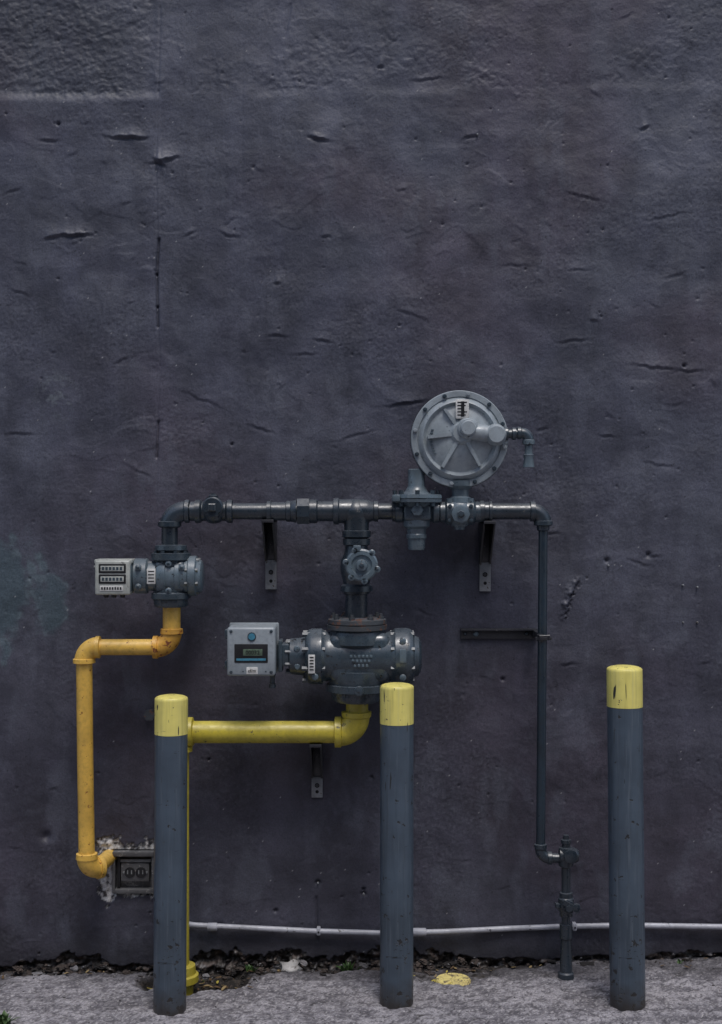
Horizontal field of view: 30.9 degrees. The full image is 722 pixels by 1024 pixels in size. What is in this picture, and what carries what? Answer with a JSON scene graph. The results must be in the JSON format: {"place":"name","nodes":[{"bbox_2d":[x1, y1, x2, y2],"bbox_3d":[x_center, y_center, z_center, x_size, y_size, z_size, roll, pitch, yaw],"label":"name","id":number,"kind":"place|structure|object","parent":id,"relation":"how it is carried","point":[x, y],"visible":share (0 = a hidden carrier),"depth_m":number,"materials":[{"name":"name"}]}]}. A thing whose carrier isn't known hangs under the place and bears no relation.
{"place":"outdoors","nodes":[
{"label":"outdoors","id":0,"kind":"place"},
{"bbox_2d":[0,955,721,1023],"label":"ground","id":1,"kind":"structure","parent":0,"point":[267,998],"depth_m":4.64,"materials":[{"name":"concrete"}]},
{"bbox_2d":[0,1010,18,1023],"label":"weed plant","id":2,"kind":"object","parent":1,"relation":"on","point":[4,1018],"visible":1,"depth_m":4.44,"materials":[{"name":"green plant"}]},
{"bbox_2d":[153,694,187,1015],"bbox_3d":[-0.664,1.214,4.557,0.121,1.153,0.116,0,0,0],"label":"bollard","id":3,"kind":"object","parent":1,"relation":"on","point":[170,847],"visible":0.99,"depth_m":4.51,"materials":[{"name":"metal"}]},
{"bbox_2d":[245,964,256,971],"bbox_3d":[-0.414,1.730,4.950,0.054,0.031,0.029,0,0,0],"label":"weed plant","id":4,"kind":"object","parent":1,"relation":"on","point":[249,967],"visible":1,"depth_m":4.95,"materials":[{"name":"green plant"}]},
{"bbox_2d":[186,704,370,995],"bbox_3d":[-0.349,1.246,4.830,0.775,1.111,0.135,0,0,0],"label":"yellow gas pipe","id":5,"kind":"object","parent":1,"relation":"on","point":[350,726],"visible":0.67,"depth_m":4.79,"materials":[{"name":"metal"}]},
{"bbox_2d":[225,612,421,704],"bbox_3d":[-0.137,0.540,4.821,0.717,0.331,0.244,0,0,0],"label":"gas meter","id":6,"kind":"object","parent":5,"relation":"attached to","point":[352,660],"visible":0.98,"depth_m":4.74,"materials":[{"name":"grey metal"}]},
{"bbox_2d":[158,498,552,617],"bbox_3d":[-0.021,0.174,4.830,1.460,0.453,0.106,0,0,0],"label":"gas manifold pipe","id":7,"kind":"object","parent":6,"relation":"on","point":[355,516],"visible":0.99,"depth_m":4.80,"materials":[{"name":"metal"}]},
{"bbox_2d":[194,494,232,523],"bbox_3d":[-0.543,-0.012,4.813,0.140,0.111,0.121,0,0,0],"label":"plug valve","id":8,"kind":"object","parent":7,"relation":"attached to","point":[213,509],"visible":1,"depth_m":4.79,"materials":[{"name":"paint"}]},
{"bbox_2d":[340,538,380,591],"bbox_3d":[-0.003,0.196,4.800,0.148,0.198,0.181,0,0,0],"label":"shutoff valve","id":9,"kind":"object","parent":7,"relation":"attached to","point":[359,568],"visible":1,"depth_m":4.74,"materials":[{"name":"paint"}]},
{"bbox_2d":[392,469,441,549],"bbox_3d":[0.222,-0.010,4.830,0.217,0.300,0.183,0,0,0],"label":"gas relief regulator","id":10,"kind":"object","parent":7,"relation":"attached to","point":[417,507],"visible":0.96,"depth_m":4.79,"materials":[{"name":"paint"}]},
{"bbox_2d":[410,390,534,529],"bbox_3d":[0.410,-0.192,4.816,0.457,0.514,0.193,0,0,0],"label":"gas pressure regulator","id":11,"kind":"object","parent":7,"relation":"on","point":[459,442],"visible":1,"depth_m":4.78,"materials":[{"name":"paint"}]},
{"bbox_2d":[479,521,495,590],"bbox_3d":[0.474,0.168,4.902,0.045,0.270,0.205,0,0,0],"label":"pipe bracket","id":12,"kind":"object","parent":7,"relation":"attached to","point":[486,534],"visible":0.86,"depth_m":4.98,"materials":[{"name":"metal"}]},
{"bbox_2d":[279,959,302,972],"bbox_3d":[-0.263,1.726,4.949,0.087,0.048,0.052,0,0,-14],"label":"pale stone","id":13,"kind":"object","parent":1,"relation":"on","point":[291,966],"visible":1,"depth_m":4.95,"materials":[{"name":"white stone"}]},
{"bbox_2d":[337,961,360,971],"bbox_3d":[-0.048,1.722,4.951,0.100,0.050,0.038,0,0,0],"label":"weed plant","id":14,"kind":"object","parent":1,"relation":"on","point":[348,967],"visible":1,"depth_m":4.95,"materials":[{"name":"green plant"}]},
{"bbox_2d":[2,958,706,990],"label":"fallen leaves","id":15,"kind":"object","parent":1,"relation":"on","point":[224,986],"visible":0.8,"depth_m":4.91,"materials":[{"name":"brown plant"}]},
{"bbox_2d":[1,953,715,1023],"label":"rubble","id":16,"kind":"object","parent":1,"relation":"on","point":[420,964],"visible":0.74,"depth_m":4.98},
{"bbox_2d":[0,0,721,975],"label":"stucco wall","id":17,"kind":"structure","parent":1,"relation":"on","point":[276,250],"depth_m":5.00,"materials":[{"name":"grey paint"}]},
{"bbox_2d":[112,849,153,893],"bbox_3d":[-0.870,1.378,5.008,0.160,0.161,0.055,0,0,0],"label":"electrical outlet box","id":18,"kind":"object","parent":17,"relation":"attached to","point":[132,871],"visible":0.86,"depth_m":5.00,"materials":[{"name":"metal"}]},
{"bbox_2d":[73,608,182,878],"bbox_3d":[-0.852,0.854,4.855,0.386,1.023,0.250,0,0,20],"label":"yellow gas pipe","id":19,"kind":"object","parent":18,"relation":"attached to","point":[91,862],"visible":0.98,"depth_m":4.80,"materials":[{"name":"yellow metal"}]},
{"bbox_2d":[94,544,204,607],"bbox_3d":[-0.782,0.237,4.824,0.396,0.232,0.162,0,0,0],"label":"gas meter","id":20,"kind":"object","parent":19,"relation":"attached to","point":[171,576],"visible":1,"depth_m":4.77,"materials":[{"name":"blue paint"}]},
{"bbox_2d":[261,519,276,588],"bbox_3d":[-0.344,0.161,4.902,0.045,0.268,0.205,0,0,0],"label":"pipe bracket","id":21,"kind":"object","parent":17,"relation":"attached to","point":[269,529],"visible":0.95,"depth_m":4.98,"materials":[{"name":"metal"}]},
{"bbox_2d":[309,743,322,797],"bbox_3d":[-0.168,0.973,4.902,0.045,0.235,0.205,0,0,0],"label":"pipe bracket","id":22,"kind":"object","parent":17,"relation":"attached to","point":[316,757],"visible":0.74,"depth_m":4.98,"materials":[{"name":"metal"}]},
{"bbox_2d":[189,921,721,935],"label":"electrical conduit","id":23,"kind":"object","parent":17,"relation":"attached to","point":[318,930],"visible":0.85,"depth_m":4.97,"materials":[{"name":"metal"}]},
{"bbox_2d":[380,682,413,1008],"bbox_3d":[0.126,1.195,4.605,0.120,1.184,0.119,0,0,0],"label":"bollard","id":24,"kind":"object","parent":1,"relation":"on","point":[396,820],"visible":0.94,"depth_m":4.55,"materials":[{"name":"metal"}]},
{"bbox_2d":[435,973,470,985],"bbox_3d":[0.341,1.745,4.839,0.133,0.032,0.133,0,0,0],"label":"valve cover","id":25,"kind":"object","parent":1,"relation":"on","point":[455,978],"visible":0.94,"depth_m":4.83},
{"bbox_2d":[534,531,580,980],"bbox_3d":[0.723,0.912,4.817,0.163,1.732,0.089,0,0,0],"label":"gas riser pipe","id":26,"kind":"object","parent":1,"relation":"on","point":[566,857],"visible":0.98,"depth_m":4.81,"materials":[{"name":"grey metal"}]},
{"bbox_2d":[460,628,551,641],"bbox_3d":[0.541,0.464,4.893,0.322,0.039,0.214,0,0,0],"label":"pipe bracket","id":27,"kind":"object","parent":26,"relation":"attached to","point":[498,633],"visible":1,"depth_m":4.99,"materials":[{"name":"metal"}]},
{"bbox_2d":[606,665,645,1010],"bbox_3d":[0.926,1.155,4.560,0.135,1.238,0.124,0,0,0],"label":"bollard","id":28,"kind":"object","parent":1,"relation":"on","point":[626,831],"visible":0.97,"depth_m":4.51,"materials":[{"name":"metal"}]}
]}

